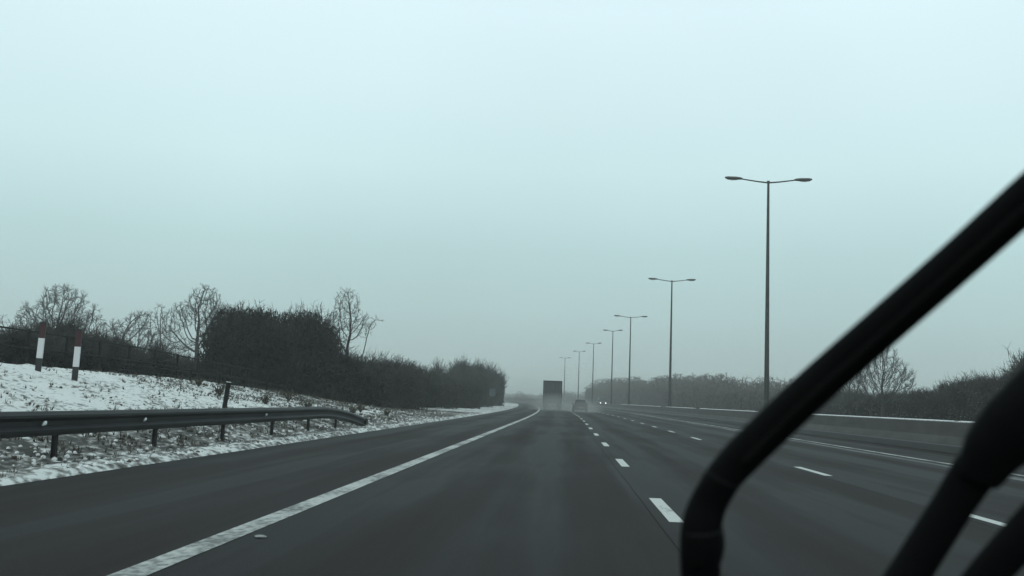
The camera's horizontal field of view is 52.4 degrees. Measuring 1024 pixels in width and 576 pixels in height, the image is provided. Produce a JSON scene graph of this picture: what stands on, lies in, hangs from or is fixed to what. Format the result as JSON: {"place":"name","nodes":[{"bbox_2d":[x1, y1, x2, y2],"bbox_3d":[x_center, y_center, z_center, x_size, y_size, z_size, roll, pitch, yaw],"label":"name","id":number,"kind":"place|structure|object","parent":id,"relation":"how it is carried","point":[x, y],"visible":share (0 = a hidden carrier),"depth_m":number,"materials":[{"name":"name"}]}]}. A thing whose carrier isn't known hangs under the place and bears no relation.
{"place":"outdoors","nodes":[
{"label":"outdoors","id":0,"kind":"place"},
{"bbox_2d":[0,362,518,485],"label":"snowy verge","id":1,"kind":"structure","parent":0,"point":[66,395],"depth_m":21.96,"materials":[{"name":"snow"}]},
{"bbox_2d":[35,322,46,371],"bbox_3d":[-11.249,1.451,24.814,0.150,1.290,0.100,5,-7,-12],"label":"marker post","id":2,"kind":"object","parent":1,"relation":"on","point":[40,348],"visible":0.88,"depth_m":24.79,"materials":[{"name":"black paint"}]},
{"bbox_2d":[71,329,82,380],"bbox_3d":[-10.396,1.638,24.848,0.150,1.330,0.100,4,-7,-12],"label":"marker post","id":3,"kind":"object","parent":1,"relation":"on","point":[76,357],"visible":0.88,"depth_m":24.82,"materials":[{"name":"black paint"}]},
{"bbox_2d":[0,407,367,457],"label":"crash barrier","id":4,"kind":"object","parent":1,"relation":"on","point":[18,424],"visible":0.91,"depth_m":17.49,"materials":[{"name":"metal"}]},
{"bbox_2d":[192,377,203,386],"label":"weed clump","id":5,"kind":"object","parent":1,"relation":"on","point":[198,382],"visible":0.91,"depth_m":33.90,"materials":[{"name":"brown plant"}]},
{"bbox_2d":[211,383,225,394],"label":"weed clump","id":6,"kind":"object","parent":1,"relation":"on","point":[220,390],"visible":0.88,"depth_m":31.77,"materials":[{"name":"brown plant"}]},
{"bbox_2d":[222,381,230,407],"bbox_3d":[-7.664,2.912,27.899,0.130,0.800,0.110,10,-8,-16],"label":"wooden post","id":7,"kind":"object","parent":1,"relation":"on","point":[226,394],"visible":0.81,"depth_m":27.86,"materials":[{"name":"brown wood"}]},
{"bbox_2d":[0,386,474,468],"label":"snow clods","id":8,"kind":"object","parent":1,"relation":"on","point":[66,456],"visible":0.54,"depth_m":21.93,"materials":[{"name":"white"}]},
{"bbox_2d":[260,393,271,403],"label":"weed clump","id":9,"kind":"object","parent":1,"relation":"on","point":[265,399],"visible":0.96,"depth_m":33.21,"materials":[{"name":"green plant"}]},
{"bbox_2d":[193,299,355,401],"bbox_3d":[-12.747,3.605,56.106,9.280,6.057,7.522,2,-6,3],"label":"thicket","id":10,"kind":"object","parent":1,"relation":"on","point":[298,352],"visible":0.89,"depth_m":54.25,"materials":[{"name":"plant"}]},
{"bbox_2d":[281,386,297,400],"bbox_3d":[-8.210,3.892,38.261,0.559,0.578,0.543,2,-6,3],"label":"weed clump","id":11,"kind":"object","parent":1,"relation":"on","point":[288,397],"visible":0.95,"depth_m":38.25,"materials":[{"name":"brown plant"}]},
{"bbox_2d":[301,400,312,406],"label":"weed clump","id":12,"kind":"object","parent":1,"relation":"on","point":[305,404],"visible":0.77,"depth_m":36.13,"materials":[{"name":"brown plant"}]},
{"bbox_2d":[279,345,377,403],"bbox_3d":[-11.185,4.929,59.722,6.441,3.573,10.468,2,-6,3],"label":"bush","id":13,"kind":"object","parent":1,"relation":"on","point":[354,369],"visible":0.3,"depth_m":58.56,"materials":[{"name":"plant"}]},
{"bbox_2d":[348,404,358,412],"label":"weed clump","id":14,"kind":"object","parent":1,"relation":"on","point":[350,409],"visible":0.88,"depth_m":40.56,"materials":[{"name":"brown plant"}]},
{"bbox_2d":[357,402,365,412],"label":"weed clump","id":15,"kind":"object","parent":1,"relation":"on","point":[361,408],"visible":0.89,"depth_m":43.56,"materials":[{"name":"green plant"}]},
{"bbox_2d":[337,349,401,406],"bbox_3d":[-10.528,5.734,66.724,5.837,4.144,10.928,12,-11,-57],"label":"bush","id":16,"kind":"object","parent":1,"relation":"on","point":[374,383],"visible":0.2,"depth_m":63.58,"materials":[{"name":"plant"}]},
{"bbox_2d":[357,351,431,409],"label":"bush","id":17,"kind":"object","parent":1,"relation":"on","point":[404,388],"visible":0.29,"depth_m":71.94,"materials":[{"name":"plant"}]},
{"bbox_2d":[385,356,434,408],"bbox_3d":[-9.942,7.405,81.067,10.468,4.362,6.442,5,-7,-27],"label":"bush","id":18,"kind":"object","parent":1,"relation":"on","point":[423,389],"visible":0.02,"depth_m":83.76,"materials":[{"name":"plant"}]},
{"bbox_2d":[450,357,487,404],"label":"bush","id":19,"kind":"object","parent":1,"relation":"on","point":[480,365],"visible":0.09,"depth_m":142.57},
{"bbox_2d":[456,362,509,405],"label":"bush","id":20,"kind":"object","parent":1,"relation":"on","point":[499,392],"visible":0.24,"depth_m":166.92,"materials":[{"name":"plant"}]},
{"bbox_2d":[489,389,494,407],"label":"road sign","id":21,"kind":"object","parent":1,"relation":"on","point":[491,392],"visible":0.93,"depth_m":128.08,"materials":[{"name":"black metal"}]},
{"bbox_2d":[0,400,1023,575],"bbox_3d":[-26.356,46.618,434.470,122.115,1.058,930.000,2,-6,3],"label":"motorway carriageway","id":22,"kind":"structure","parent":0,"point":[548,491],"depth_m":11.21,"materials":[{"name":"asphalt"}]},
{"bbox_2d":[107,400,539,575],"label":"edge line","id":23,"kind":"object","parent":22,"relation":"on","point":[152,565],"visible":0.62,"depth_m":8.96,"materials":[{"name":"paint"}]},
{"bbox_2d":[543,380,561,409],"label":"lorry","id":24,"kind":"object","parent":22,"relation":"on","point":[552,393],"visible":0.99,"depth_m":140.22,"materials":[{"name":"black"}]},
{"bbox_2d":[544,382,552,400],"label":"rear door","id":25,"kind":"structure","parent":24,"relation":"in","point":[548,386],"depth_m":140.23,"materials":[{"name":"metal"}]},
{"bbox_2d":[552,382,560,400],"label":"rear door","id":26,"kind":"structure","parent":24,"relation":"in","point":[556,396],"depth_m":140.17,"materials":[{"name":"metal"}]},
{"bbox_2d":[572,400,587,411],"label":"car","id":27,"kind":"object","parent":22,"relation":"on","point":[580,405],"visible":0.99,"depth_m":125.98,"materials":[{"name":"black paint"}]},
{"bbox_2d":[567,410,681,521],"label":"lane line","id":28,"kind":"object","parent":22,"relation":"on","point":[666,511],"visible":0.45,"depth_m":11.87,"materials":[{"name":"paint"}]},
{"bbox_2d":[566,410,997,551],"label":"surfacing joint","id":29,"kind":"object","parent":22,"relation":"on","point":[659,524],"visible":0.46,"depth_m":13.79,"materials":[{"name":"black"}]},
{"bbox_2d":[564,404,1023,475],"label":"edge line","id":30,"kind":"object","parent":22,"relation":"on","point":[842,446],"visible":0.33,"depth_m":32.41,"materials":[{"name":"paint"}]},
{"bbox_2d":[595,411,1003,525],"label":"lane line","id":31,"kind":"object","parent":22,"relation":"on","point":[983,519],"visible":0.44,"depth_m":12.02,"materials":[{"name":"paint"}]},
{"bbox_2d":[631,413,1023,480],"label":"slush streak","id":32,"kind":"object","parent":22,"relation":"on","point":[1017,478],"visible":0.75,"depth_m":29.05,"materials":[{"name":"snow"}]},
{"bbox_2d":[0,0,1023,397],"label":"sky","id":33,"kind":"structure","parent":0,"point":[499,182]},
{"bbox_2d":[680,171,1023,575],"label":"windscreen wiper","id":34,"kind":"object","parent":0,"point":[984,236],"visible":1,"depth_m":0.78,"materials":[{"name":"black"}]},
{"bbox_2d":[882,364,1023,575],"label":"windscreen wiper","id":35,"kind":"object","parent":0,"point":[989,457],"visible":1,"depth_m":0.76,"materials":[{"name":"black"}]},
{"bbox_3d":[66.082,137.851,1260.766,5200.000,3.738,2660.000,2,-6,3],"label":"ground","id":36,"kind":"structure","parent":0,"visible":0},
{"bbox_2d":[0,312,32,362],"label":"bare tree","id":37,"kind":"object","parent":36,"relation":"on","point":[11,324],"visible":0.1,"depth_m":96.51,"materials":[{"name":"grey plant"}]},
{"bbox_2d":[0,318,71,367],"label":"bush","id":38,"kind":"object","parent":36,"relation":"on","point":[19,338],"visible":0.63,"depth_m":36.94,"materials":[{"name":"plant"}]},
{"bbox_2d":[1,283,106,337],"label":"bare tree","id":39,"kind":"object","parent":36,"relation":"on","point":[55,299],"visible":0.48,"depth_m":90.52,"materials":[{"name":"grey plant"}]},
{"bbox_2d":[0,319,111,371],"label":"bush","id":40,"kind":"object","parent":36,"relation":"on","point":[86,363],"visible":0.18,"depth_m":41.37,"materials":[{"name":"plant"}]},
{"bbox_2d":[29,311,117,342],"bbox_3d":[-22.699,2.936,52.623,3.302,3.900,5.051,-4,-8,42],"label":"bush","id":41,"kind":"object","parent":36,"relation":"on","point":[64,326],"visible":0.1,"depth_m":52.27,"materials":[{"name":"plant"}]},
{"bbox_2d":[69,325,143,373],"bbox_3d":[-18.017,2.992,45.343,3.956,2.726,5.388,3,-6,-11],"label":"bush","id":42,"kind":"object","parent":36,"relation":"on","point":[119,351],"visible":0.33,"depth_m":44.11,"materials":[{"name":"plant"}]},
{"bbox_2d":[93,310,163,350],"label":"bare tree","id":43,"kind":"object","parent":36,"relation":"on","point":[125,331],"visible":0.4,"depth_m":105.45,"materials":[{"name":"grey plant"}]},
{"bbox_2d":[0,326,272,387],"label":"rail fence","id":44,"kind":"object","parent":36,"relation":"on","point":[66,352],"visible":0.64,"depth_m":36.56,"materials":[{"name":"brown wood"}]},
{"bbox_2d":[108,337,190,377],"bbox_3d":[-17.838,3.559,49.660,3.957,2.772,5.388,0,-6,18],"label":"bush","id":45,"kind":"object","parent":36,"relation":"on","point":[164,358],"visible":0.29,"depth_m":49.59,"materials":[{"name":"plant"}]},
{"bbox_2d":[147,305,176,353],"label":"bare tree","id":46,"kind":"object","parent":36,"relation":"on","point":[162,322],"visible":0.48,"depth_m":102.69,"materials":[{"name":"grey plant"}]},
{"bbox_2d":[145,351,209,380],"bbox_3d":[-17.733,4.302,53.929,3.956,2.543,5.388,2,-6,3],"label":"bush","id":47,"kind":"object","parent":36,"relation":"on","point":[192,365],"visible":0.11,"depth_m":54.04,"materials":[{"name":"plant"}]},
{"bbox_2d":[159,283,233,361],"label":"bare tree","id":48,"kind":"object","parent":36,"relation":"on","point":[197,312],"visible":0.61,"depth_m":96.51,"materials":[{"name":"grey plant"}]},
{"bbox_2d":[117,361,287,391],"bbox_3d":[-10.901,3.499,38.719,0.078,0.948,15.582,1,-6,7],"label":"wire fence","id":49,"kind":"object","parent":36,"relation":"on","point":[190,377],"visible":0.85,"depth_m":36.18,"materials":[{"name":"grey metal"}]},
{"bbox_2d":[329,287,384,360],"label":"bare tree","id":50,"kind":"object","parent":36,"relation":"on","point":[350,321],"visible":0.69,"depth_m":76.50,"materials":[{"name":"grey plant"}]},
{"bbox_2d":[417,365,460,408],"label":"bush","id":51,"kind":"object","parent":36,"relation":"on","point":[448,390],"visible":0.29,"depth_m":96.00,"materials":[{"name":"plant"}]},
{"bbox_2d":[430,368,484,408],"bbox_3d":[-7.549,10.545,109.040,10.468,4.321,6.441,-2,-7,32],"label":"bush","id":52,"kind":"object","parent":36,"relation":"on","point":[469,391],"visible":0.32,"depth_m":107.59,"materials":[{"name":"plant"}]},
{"bbox_2d":[425,355,492,406],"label":"bush","id":53,"kind":"object","parent":36,"relation":"on","point":[463,368],"visible":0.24,"depth_m":132.12,"materials":[{"name":"plant"}]},
{"bbox_2d":[445,362,502,405],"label":"bush","id":54,"kind":"object","parent":36,"relation":"on","point":[489,370],"visible":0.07,"depth_m":154.41,"materials":[{"name":"plant"}]},
{"bbox_2d":[505,395,528,400],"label":"bush","id":55,"kind":"object","parent":36,"relation":"on","point":[516,398],"visible":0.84,"depth_m":490.53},
{"bbox_2d":[520,398,542,401],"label":"bush","id":56,"kind":"object","parent":36,"relation":"on","point":[531,399],"visible":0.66,"depth_m":486.21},
{"bbox_2d":[562,396,581,401],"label":"bush","id":57,"kind":"object","parent":36,"relation":"on","point":[570,399],"visible":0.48,"depth_m":483.57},
{"bbox_2d":[586,387,591,402],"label":"bush","id":58,"kind":"object","parent":36,"relation":"on","point":[589,397],"visible":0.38,"depth_m":414.69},
{"bbox_2d":[594,387,600,402],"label":"bush","id":59,"kind":"object","parent":36,"relation":"on","point":[596,397],"visible":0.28,"depth_m":394.29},
{"bbox_2d":[605,387,609,403],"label":"bush","id":60,"kind":"object","parent":36,"relation":"on","point":[607,395],"visible":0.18,"depth_m":362.76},
{"bbox_2d":[613,385,623,403],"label":"bush","id":61,"kind":"object","parent":36,"relation":"on","point":[618,398],"visible":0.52,"depth_m":333.80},
{"bbox_2d":[612,385,624,403],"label":"bush","id":62,"kind":"object","parent":36,"relation":"on","point":[613,390],"visible":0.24,"depth_m":347.27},
{"bbox_2d":[624,386,631,404],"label":"bush","id":63,"kind":"object","parent":36,"relation":"on","point":[626,398],"visible":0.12,"depth_m":310.17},
{"bbox_2d":[630,385,639,404],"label":"bush","id":64,"kind":"object","parent":36,"relation":"on","point":[633,399],"visible":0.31,"depth_m":296.94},
{"bbox_2d":[634,383,642,404],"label":"bush","id":65,"kind":"object","parent":36,"relation":"on","point":[637,397],"visible":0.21,"depth_m":287.03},
{"bbox_2d":[638,386,646,404],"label":"bush","id":66,"kind":"object","parent":36,"relation":"on","point":[641,398],"visible":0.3,"depth_m":282.32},
{"bbox_2d":[644,387,651,405],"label":"bush","id":67,"kind":"object","parent":36,"relation":"on","point":[647,398],"visible":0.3,"depth_m":273.58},
{"bbox_2d":[649,384,657,405],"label":"bush","id":68,"kind":"object","parent":36,"relation":"on","point":[651,395],"visible":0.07,"depth_m":267.04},
{"bbox_2d":[661,384,677,406],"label":"bush","id":69,"kind":"object","parent":36,"relation":"on","point":[673,400],"visible":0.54,"depth_m":235.33,"materials":[{"name":"plant"}]},
{"bbox_2d":[701,386,719,408],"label":"bush","id":70,"kind":"object","parent":36,"relation":"on","point":[708,403],"visible":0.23,"depth_m":185.50,"materials":[{"name":"plant"}]},
{"bbox_2d":[713,384,744,408],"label":"bush","id":71,"kind":"object","parent":36,"relation":"on","point":[717,405],"visible":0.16,"depth_m":178.85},
{"bbox_2d":[724,389,760,409],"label":"bush","id":72,"kind":"object","parent":36,"relation":"on","point":[734,401],"visible":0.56,"depth_m":162.06,"materials":[{"name":"plant"}]},
{"bbox_2d":[736,377,756,390],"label":"bare tree","id":73,"kind":"object","parent":36,"relation":"on","point":[745,382],"visible":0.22,"depth_m":186.84,"materials":[{"name":"grey plant"}]},
{"bbox_2d":[741,387,758,410],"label":"bush","id":74,"kind":"object","parent":36,"relation":"on","point":[750,403],"visible":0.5,"depth_m":152.60,"materials":[{"name":"plant"}]},
{"bbox_2d":[754,390,770,411],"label":"bush","id":75,"kind":"object","parent":36,"relation":"on","point":[759,402],"visible":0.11,"depth_m":145.72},
{"bbox_2d":[760,391,775,408],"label":"bush","id":76,"kind":"object","parent":36,"relation":"on","point":[771,396],"visible":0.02,"depth_m":140.08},
{"bbox_2d":[760,376,784,392],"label":"bare tree","id":77,"kind":"object","parent":36,"relation":"on","point":[773,384],"visible":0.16,"depth_m":168.22,"materials":[{"name":"grey plant"}]},
{"bbox_2d":[773,378,786,391],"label":"bare tree","id":78,"kind":"object","parent":36,"relation":"on","point":[785,384],"visible":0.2,"depth_m":163.47,"materials":[{"name":"grey plant"}]},
{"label":"far verge","id":79,"kind":"structure","parent":0,"visible":0},
{"bbox_2d":[614,377,635,392],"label":"bare tree","id":80,"kind":"object","parent":79,"relation":"on","point":[618,384],"visible":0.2,"depth_m":341.10,"materials":[{"name":"grey plant"}]},
{"bbox_2d":[630,381,646,397],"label":"bare tree","id":81,"kind":"object","parent":79,"relation":"on","point":[635,388],"visible":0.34,"depth_m":298.02,"materials":[{"name":"grey plant"}]},
{"bbox_2d":[647,378,663,392],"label":"bare tree","id":82,"kind":"object","parent":79,"relation":"on","point":[655,380],"visible":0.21,"depth_m":267.54,"materials":[{"name":"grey plant"}]},
{"bbox_2d":[651,377,674,393],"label":"bare tree","id":83,"kind":"object","parent":79,"relation":"on","point":[660,383],"visible":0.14,"depth_m":262.65,"materials":[{"name":"grey plant"}]},
{"bbox_2d":[660,373,685,390],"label":"bare tree","id":84,"kind":"object","parent":79,"relation":"on","point":[676,387],"visible":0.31,"depth_m":243.28,"materials":[{"name":"grey plant"}]},
{"bbox_2d":[665,377,684,389],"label":"bare tree","id":85,"kind":"object","parent":79,"relation":"on","point":[678,381],"visible":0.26,"depth_m":240.72,"materials":[{"name":"grey plant"}]},
{"bbox_2d":[677,386,699,407],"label":"bush","id":86,"kind":"object","parent":79,"relation":"on","point":[683,399],"visible":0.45,"depth_m":212.94,"materials":[{"name":"plant"}]},
{"bbox_2d":[684,377,704,388],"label":"bare tree","id":87,"kind":"object","parent":79,"relation":"on","point":[692,383],"visible":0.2,"depth_m":222.21,"materials":[{"name":"grey plant"}]},
{"bbox_2d":[689,375,715,391],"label":"bare tree","id":88,"kind":"object","parent":79,"relation":"on","point":[705,379],"visible":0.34,"depth_m":207.99,"materials":[{"name":"grey plant"}]},
{"bbox_2d":[702,375,731,394],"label":"bare tree","id":89,"kind":"object","parent":79,"relation":"on","point":[713,384],"visible":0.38,"depth_m":190.68,"materials":[{"name":"grey plant"}]},
{"bbox_2d":[710,377,742,397],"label":"bare tree","id":90,"kind":"object","parent":79,"relation":"on","point":[723,386],"visible":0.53,"depth_m":180.64,"materials":[{"name":"grey plant"}]},
{"bbox_2d":[739,383,763,400],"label":"bare tree","id":91,"kind":"object","parent":79,"relation":"on","point":[761,389],"visible":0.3,"depth_m":157.56,"materials":[{"name":"grey plant"}]},
{"bbox_2d":[759,381,782,397],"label":"bare tree","id":92,"kind":"object","parent":79,"relation":"on","point":[772,388],"visible":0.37,"depth_m":147.53,"materials":[{"name":"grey plant"}]},
{"bbox_2d":[816,389,859,414],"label":"bush","id":93,"kind":"object","parent":79,"relation":"on","point":[829,405],"visible":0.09,"depth_m":115.26,"materials":[{"name":"plant"}]},
{"bbox_2d":[835,375,867,415],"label":"bare tree","id":94,"kind":"object","parent":79,"relation":"on","point":[848,403],"visible":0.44,"depth_m":91.88,"materials":[{"name":"grey plant"}]},
{"bbox_2d":[832,390,876,415],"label":"bush","id":95,"kind":"object","parent":79,"relation":"on","point":[843,410],"visible":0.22,"depth_m":104.79,"materials":[{"name":"plant"}]},
{"bbox_2d":[850,388,908,417],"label":"bush","id":96,"kind":"object","parent":79,"relation":"on","point":[872,410],"visible":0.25,"depth_m":96.75,"materials":[{"name":"plant"}]},
{"bbox_2d":[852,348,916,416],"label":"bare tree","id":97,"kind":"object","parent":79,"relation":"on","point":[882,379],"visible":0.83,"depth_m":83.89,"materials":[{"name":"grey plant"}]},
{"bbox_2d":[888,385,939,419],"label":"bush","id":98,"kind":"object","parent":79,"relation":"on","point":[908,409],"visible":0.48,"depth_m":90.01,"materials":[{"name":"plant"}]},
{"bbox_2d":[931,377,963,420],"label":"bush","id":99,"kind":"object","parent":79,"relation":"on","point":[940,390],"visible":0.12,"depth_m":82.09,"materials":[{"name":"plant"}]},
{"bbox_2d":[916,369,999,420],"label":"bush","id":100,"kind":"object","parent":79,"relation":"on","point":[938,404],"visible":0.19,"depth_m":75.70,"materials":[{"name":"plant"}]},
{"bbox_2d":[962,361,1017,420],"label":"bush","id":101,"kind":"object","parent":79,"relation":"on","point":[983,396],"visible":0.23,"depth_m":72.16,"materials":[{"name":"plant"}]},
{"bbox_2d":[981,347,1023,395],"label":"bush","id":102,"kind":"object","parent":79,"relation":"on","point":[1019,364],"visible":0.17,"depth_m":63.47,"materials":[{"name":"plant"}]},
{"bbox_3d":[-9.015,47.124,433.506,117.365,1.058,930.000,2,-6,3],"label":"far carriageway","id":103,"kind":"structure","parent":0,"visible":0},
{"bbox_2d":[598,397,606,403],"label":"van","id":104,"kind":"object","parent":103,"relation":"on","point":[602,400],"visible":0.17,"depth_m":285.79,"materials":[{"name":"grey paint"}]},
{"bbox_3d":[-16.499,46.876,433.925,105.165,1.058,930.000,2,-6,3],"label":"central reservation","id":105,"kind":"structure","parent":0,"visible":0},
{"bbox_2d":[574,351,584,399],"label":"street lamp","id":106,"kind":"object","parent":105,"relation":"on","point":[578,377],"visible":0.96,"depth_m":306.15,"materials":[{"name":"grey"}]},
{"bbox_2d":[587,343,600,402],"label":"street lamp","id":107,"kind":"object","parent":105,"relation":"on","point":[592,372],"visible":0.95,"depth_m":260.49,"materials":[{"name":"grey"}]},
{"bbox_2d":[603,330,621,403],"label":"street lamp","id":108,"kind":"object","parent":105,"relation":"on","point":[611,365],"visible":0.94,"depth_m":210.68,"materials":[{"name":"grey"}]},
{"bbox_2d":[614,315,647,404],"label":"street lamp","id":109,"kind":"object","parent":105,"relation":"on","point":[629,358],"visible":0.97,"depth_m":174.91,"materials":[{"name":"grey"}]},
{"bbox_2d":[648,278,695,406],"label":"street lamp","id":110,"kind":"object","parent":105,"relation":"on","point":[670,372],"visible":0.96,"depth_m":121.11,"materials":[{"name":"grey"}]},
{"bbox_2d":[562,401,971,453],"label":"concrete barrier","id":111,"kind":"object","parent":105,"relation":"on","point":[948,436],"visible":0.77,"depth_m":42.20,"materials":[{"name":"concrete"}]},
{"bbox_2d":[725,176,811,406],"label":"street lamp","id":112,"kind":"object","parent":105,"relation":"on","point":[766,381],"visible":0.93,"depth_m":66.03,"materials":[{"name":"grey"}]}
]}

